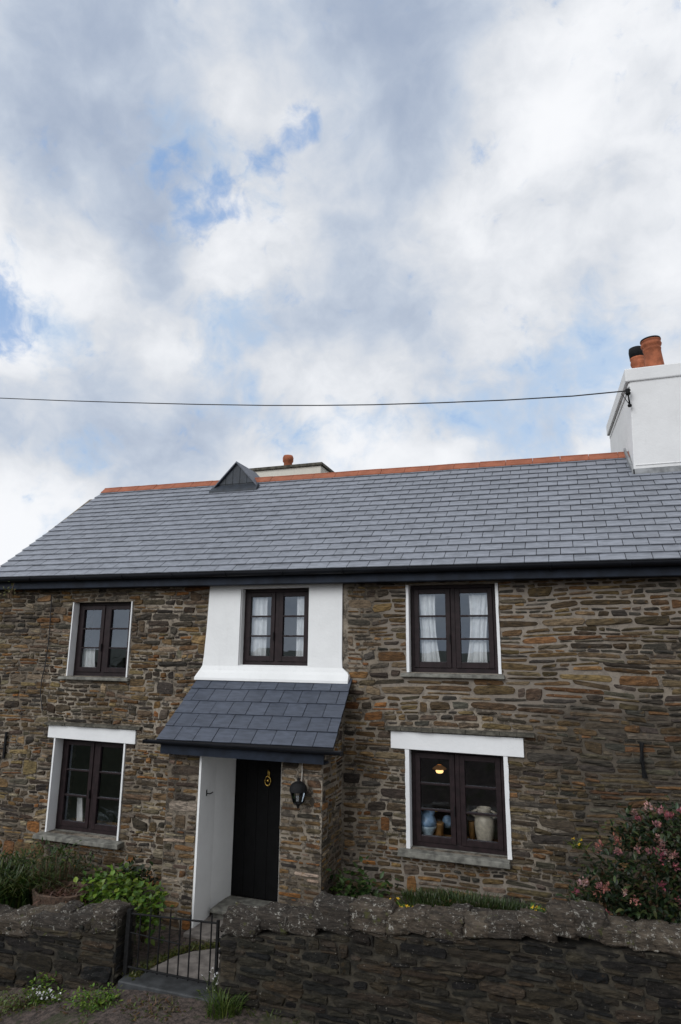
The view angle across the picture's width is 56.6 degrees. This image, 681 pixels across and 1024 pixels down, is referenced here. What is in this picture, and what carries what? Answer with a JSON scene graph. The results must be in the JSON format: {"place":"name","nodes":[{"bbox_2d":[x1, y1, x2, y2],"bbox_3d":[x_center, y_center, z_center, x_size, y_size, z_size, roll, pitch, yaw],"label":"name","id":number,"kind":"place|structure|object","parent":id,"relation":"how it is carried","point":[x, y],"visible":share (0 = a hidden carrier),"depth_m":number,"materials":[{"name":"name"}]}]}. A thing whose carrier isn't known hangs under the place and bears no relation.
{"place":"outdoors","nodes":[
{"label":"outdoors","id":0,"kind":"place"},
{"bbox_2d":[0,877,314,1023],"bbox_3d":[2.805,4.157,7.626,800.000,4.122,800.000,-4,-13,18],"label":"ground","id":1,"kind":"structure","parent":0,"point":[52,1014],"depth_m":6.52,"materials":[{"name":"soil"}]},
{"bbox_2d":[0,984,45,1015],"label":"weed","id":2,"kind":"object","parent":1,"relation":"on","point":[15,1003],"visible":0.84,"depth_m":6.90,"materials":[{"name":"green plant"}]},
{"bbox_2d":[19,971,70,1005],"bbox_3d":[-3.223,5.319,6.998,0.796,0.416,0.445,-4,-13,18],"label":"weed","id":3,"kind":"object","parent":1,"relation":"on","point":[43,983],"visible":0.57,"depth_m":7.04,"materials":[{"name":"green plant"}]},
{"bbox_2d":[28,986,61,1006],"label":"flowering weed","id":4,"kind":"object","parent":1,"relation":"on","point":[43,997],"visible":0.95,"depth_m":6.90,"materials":[{"name":"white plant"}]},
{"bbox_2d":[0,845,91,908],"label":"strappy plant","id":5,"kind":"object","parent":1,"relation":"on","point":[17,894],"visible":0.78,"depth_m":8.45,"materials":[{"name":"green plant"}]},
{"bbox_2d":[0,836,97,887],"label":"dark shrub","id":6,"kind":"object","parent":1,"relation":"on","point":[55,848],"visible":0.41,"depth_m":9.03,"materials":[{"name":"green plant"}]},
{"bbox_2d":[28,880,95,905],"bbox_3d":[-3.657,5.104,8.223,0.961,0.476,0.735,-4,-13,18],"label":"log planter","id":7,"kind":"object","parent":1,"relation":"on","point":[69,893],"visible":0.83,"depth_m":8.19,"materials":[{"name":"brown wood"}]},
{"bbox_2d":[26,850,86,896],"bbox_3d":[-3.901,4.961,8.702,0.893,0.535,0.798,-4,-13,18],"label":"withered plant","id":8,"kind":"object","parent":7,"relation":"in","point":[65,874],"visible":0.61,"depth_m":8.63,"materials":[{"name":"brown plant"}]},
{"bbox_2d":[0,899,136,991],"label":"garden wall","id":9,"kind":"structure","parent":1,"relation":"on","point":[75,944],"depth_m":7.21,"materials":[{"name":"stone"}]},
{"bbox_2d":[63,982,123,1013],"bbox_3d":[-2.542,5.086,6.588,0.667,0.340,0.471,-4,-13,18],"label":"weed","id":10,"kind":"object","parent":1,"relation":"on","point":[92,1005],"visible":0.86,"depth_m":6.56,"materials":[{"name":"green plant"}]},
{"bbox_2d":[72,861,156,906],"bbox_3d":[-2.958,4.889,8.198,1.198,0.674,0.824,-4,-13,18],"label":"leafy plant","id":11,"kind":"object","parent":1,"relation":"on","point":[107,888],"visible":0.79,"depth_m":8.14,"materials":[{"name":"green plant"}]},
{"bbox_2d":[0,934,233,1023],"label":"ground cover","id":12,"kind":"object","parent":1,"relation":"on","point":[163,957],"visible":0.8,"depth_m":6.87,"materials":[{"name":"green plant"}]},
{"bbox_2d":[91,856,160,916],"bbox_3d":[-2.858,5.209,8.672,1.132,0.884,0.828,-7,-14,32],"label":"dark bush","id":13,"kind":"object","parent":1,"relation":"on","point":[136,868],"visible":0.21,"depth_m":8.74,"materials":[{"name":"green plant"}]},
{"bbox_2d":[121,881,173,947],"bbox_3d":[-2.362,4.902,7.693,0.672,0.748,0.667,4,-13,-14],"label":"leafy plant","id":14,"kind":"object","parent":1,"relation":"on","point":[145,920],"visible":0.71,"depth_m":7.69,"materials":[{"name":"green plant"}]},
{"bbox_2d":[117,969,219,1004],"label":"threshold slab","id":15,"kind":"structure","parent":1,"relation":"on","point":[162,984],"depth_m":6.79,"materials":[{"name":"stone"}]},
{"bbox_2d":[196,968,218,998],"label":"flowering weed","id":16,"kind":"object","parent":1,"relation":"on","point":[215,980],"visible":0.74,"depth_m":6.64,"materials":[{"name":"white plant"}]},
{"bbox_2d":[197,982,248,1020],"bbox_3d":[-1.140,4.952,6.385,0.632,0.226,0.647,-4,-13,18],"label":"grass tuft","id":17,"kind":"object","parent":1,"relation":"on","point":[225,1009],"visible":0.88,"depth_m":6.34,"materials":[{"name":"green plant"}]},
{"bbox_2d":[230,1006,302,1023],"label":"grass tuft","id":18,"kind":"object","parent":1,"relation":"on","point":[263,1015],"visible":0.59,"depth_m":6.26,"materials":[{"name":"green plant"}]},
{"bbox_2d":[0,335,680,930],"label":"stone cottage","id":19,"kind":"structure","parent":1,"relation":"on","point":[180,737],"depth_m":8.98,"materials":[{"name":"brown stone"}]},
{"bbox_2d":[0,581,15,598],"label":"gutter weed","id":20,"kind":"object","parent":19,"relation":"attached to","point":[10,592],"visible":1,"depth_m":10.81,"materials":[{"name":"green plant"}]},
{"bbox_2d":[76,798,82,820],"bbox_3d":[-4.265,4.899,10.361,0.089,0.380,0.240,10,-15,-36],"label":"card","id":21,"kind":"object","parent":19,"relation":"in","point":[79,809],"visible":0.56,"depth_m":10.36,"materials":[{"name":"paper"}]},
{"bbox_2d":[32,721,142,849],"bbox_3d":[-3.945,4.245,9.986,1.836,1.744,0.385,-4,-13,18],"label":"window","id":22,"kind":"structure","parent":19,"relation":"in","point":[84,734],"depth_m":10.09,"materials":[{"name":"brown wood"}]},
{"bbox_2d":[82,649,94,666],"bbox_3d":[-4.283,2.476,10.675,0.385,0.368,0.032,-4,-13,18],"label":"curtain","id":23,"kind":"object","parent":19,"relation":"hanging from","point":[88,658],"visible":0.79,"depth_m":10.66,"materials":[{"name":"fabric"}]},
{"bbox_2d":[58,601,132,680],"bbox_3d":[-3.984,2.132,10.485,1.378,1.264,0.245,-4,-13,18],"label":"window","id":24,"kind":"structure","parent":19,"relation":"in","point":[107,609],"depth_m":10.56,"materials":[{"name":"brown wood"}]},
{"bbox_2d":[231,759,281,900],"bbox_3d":[-1.026,4.348,8.944,1.070,2.045,0.105,-4,-13,18],"label":"door","id":25,"kind":"structure","parent":19,"relation":"in","point":[256,831],"depth_m":8.96,"materials":[{"name":"black paint"}]},
{"bbox_2d":[251,597,267,655],"bbox_3d":[-1.298,1.759,9.773,0.356,1.125,0.032,-4,-13,18],"label":"curtain","id":26,"kind":"object","parent":19,"relation":"hanging from","point":[259,624],"visible":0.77,"depth_m":9.76,"materials":[{"name":"fabric"}]},
{"bbox_2d":[243,588,308,665],"bbox_3d":[-0.959,1.740,9.585,1.125,1.145,0.087,-4,-13,18],"label":"window","id":27,"kind":"structure","parent":19,"relation":"in","point":[278,596],"depth_m":9.58,"materials":[{"name":"brown wood"}]},
{"bbox_2d":[289,778,306,808],"bbox_3d":[-0.524,3.515,7.921,0.224,0.365,0.247,-4,-13,18],"label":"wall lantern","id":28,"kind":"object","parent":19,"relation":"attached to","point":[299,786],"depth_m":7.87,"materials":[{"name":"black metal"}]},
{"bbox_2d":[296,597,303,655],"bbox_3d":[-0.502,1.726,9.504,0.340,1.123,0.032,-4,-13,18],"label":"curtain","id":29,"kind":"object","parent":19,"relation":"hanging from","point":[300,627],"visible":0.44,"depth_m":9.54,"materials":[{"name":"fabric"}]},
{"bbox_2d":[0,390,626,405],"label":"overhead cable","id":30,"kind":"object","parent":19,"relation":"attached to","point":[335,405],"visible":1,"depth_m":12.06,"materials":[{"name":"black rubber"}]},
{"bbox_2d":[419,595,439,667],"bbox_3d":[1.237,1.688,8.908,0.356,1.043,0.032,-4,-13,18],"label":"curtain","id":31,"kind":"object","parent":19,"relation":"hanging from","point":[430,652],"visible":0.89,"depth_m":8.91,"materials":[{"name":"fabric"}]},
{"bbox_2d":[422,810,437,834],"bbox_3d":[1.169,4.167,8.494,0.242,0.366,0.242,5,-13,-18],"label":"hen jug","id":32,"kind":"object","parent":19,"relation":"on","point":[429,824],"visible":0.59,"depth_m":8.41,"materials":[{"name":"ceramic"}]},
{"bbox_2d":[435,821,443,835],"bbox_3d":[1.324,4.260,8.485,0.136,0.185,0.136,-4,-13,18],"label":"wooden pot","id":33,"kind":"object","parent":19,"relation":"on","point":[439,829],"visible":0.77,"depth_m":8.44,"materials":[{"name":"brown wood"}]},
{"bbox_2d":[433,759,445,773],"bbox_3d":[1.496,3.541,9.621,0.210,0.816,0.210,-4,-13,18],"label":"ceiling lamp","id":34,"kind":"object","parent":19,"relation":"hanging from","point":[439,768],"visible":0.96,"depth_m":9.50,"materials":[{"name":"brown"}]},
{"bbox_2d":[442,815,450,827],"bbox_3d":[1.460,4.216,8.620,0.144,0.150,0.144,-4,-13,18],"label":"blue pot","id":35,"kind":"object","parent":19,"relation":"on","point":[446,819],"visible":0.84,"depth_m":8.57,"materials":[{"name":"ceramic"}]},
{"bbox_2d":[400,583,504,678],"bbox_3d":[1.514,1.624,8.677,1.393,1.259,0.225,-4,-13,18],"label":"window","id":36,"kind":"structure","parent":19,"relation":"in","point":[454,664],"depth_m":8.70,"materials":[{"name":"brown wood"}]},
{"bbox_2d":[385,726,534,868],"bbox_3d":[1.546,3.642,8.201,1.936,1.594,0.285,-4,-13,18],"label":"window","id":37,"kind":"structure","parent":19,"relation":"in","point":[457,748],"depth_m":8.23,"materials":[{"name":"brown wood"}]},
{"bbox_2d":[468,820,474,839],"bbox_3d":[1.733,4.209,8.354,0.100,0.235,0.100,-4,-13,18],"label":"wooden beaker","id":38,"kind":"object","parent":19,"relation":"on","point":[471,825],"visible":0.87,"depth_m":8.33,"materials":[{"name":"brown wood"}]},
{"bbox_2d":[467,595,487,668],"bbox_3d":[1.891,1.647,8.690,0.368,1.015,0.032,-4,-13,18],"label":"curtain","id":39,"kind":"object","parent":19,"relation":"hanging from","point":[477,651],"visible":0.88,"depth_m":8.69,"materials":[{"name":"fabric"}]},
{"bbox_2d":[471,806,496,840],"bbox_3d":[1.883,4.093,8.274,0.258,0.430,0.260,7,-14,-28],"label":"stoneware jar","id":40,"kind":"object","parent":19,"relation":"on","point":[484,827],"visible":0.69,"depth_m":8.19,"materials":[{"name":"beige ceramic"}]},
{"bbox_2d":[565,838,591,849],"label":"flowering weed","id":41,"kind":"object","parent":19,"relation":"attached to","point":[579,845],"visible":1,"depth_m":6.31,"materials":[{"name":"green plant"}]},
{"bbox_2d":[326,855,401,903],"bbox_3d":[0.284,4.712,7.824,1.022,0.703,0.888,-4,-13,18],"label":"fern plant","id":42,"kind":"object","parent":1,"relation":"on","point":[350,891],"visible":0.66,"depth_m":7.88,"materials":[{"name":"green plant"}]},
{"bbox_2d":[391,888,443,906],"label":"grass tuft","id":43,"kind":"object","parent":1,"relation":"on","point":[409,903],"visible":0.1,"depth_m":7.76,"materials":[{"name":"green plant"}]},
{"bbox_2d":[216,891,680,1023],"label":"garden wall","id":44,"kind":"structure","parent":1,"relation":"on","point":[324,957],"depth_m":5.91,"materials":[{"name":"stone"}]},
{"bbox_2d":[122,908,220,992],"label":"iron gate","id":45,"kind":"structure","parent":44,"relation":"attached to","point":[127,945],"depth_m":6.91,"materials":[{"name":"black metal"}]},
{"bbox_2d":[391,897,412,907],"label":"flowering weed","id":46,"kind":"object","parent":44,"relation":"on","point":[403,905],"visible":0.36,"depth_m":6.45,"materials":[{"name":"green plant"}]},
{"bbox_2d":[526,902,546,911],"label":"flowering weed","id":47,"kind":"object","parent":44,"relation":"on","point":[538,908],"visible":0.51,"depth_m":6.18,"materials":[{"name":"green plant"}]},
{"bbox_2d":[401,885,544,911],"bbox_3d":[1.380,4.136,6.731,1.577,0.105,0.578,-4,-13,18],"label":"grass strip","id":48,"kind":"object","parent":1,"relation":"on","point":[454,897],"depth_m":6.77,"materials":[{"name":"green plant"}]},
{"bbox_2d":[555,795,680,923],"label":"flowering shrub","id":49,"kind":"object","parent":1,"relation":"on","point":[636,908],"visible":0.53,"depth_m":6.28,"materials":[{"name":"green plant"}]},
{"bbox_2d":[149,915,223,984],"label":"path","id":50,"kind":"structure","parent":0,"point":[194,958],"depth_m":7.30,"materials":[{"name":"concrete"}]},
{"bbox_2d":[0,0,680,566],"label":"sky","id":51,"kind":"structure","parent":0,"point":[242,202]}
]}

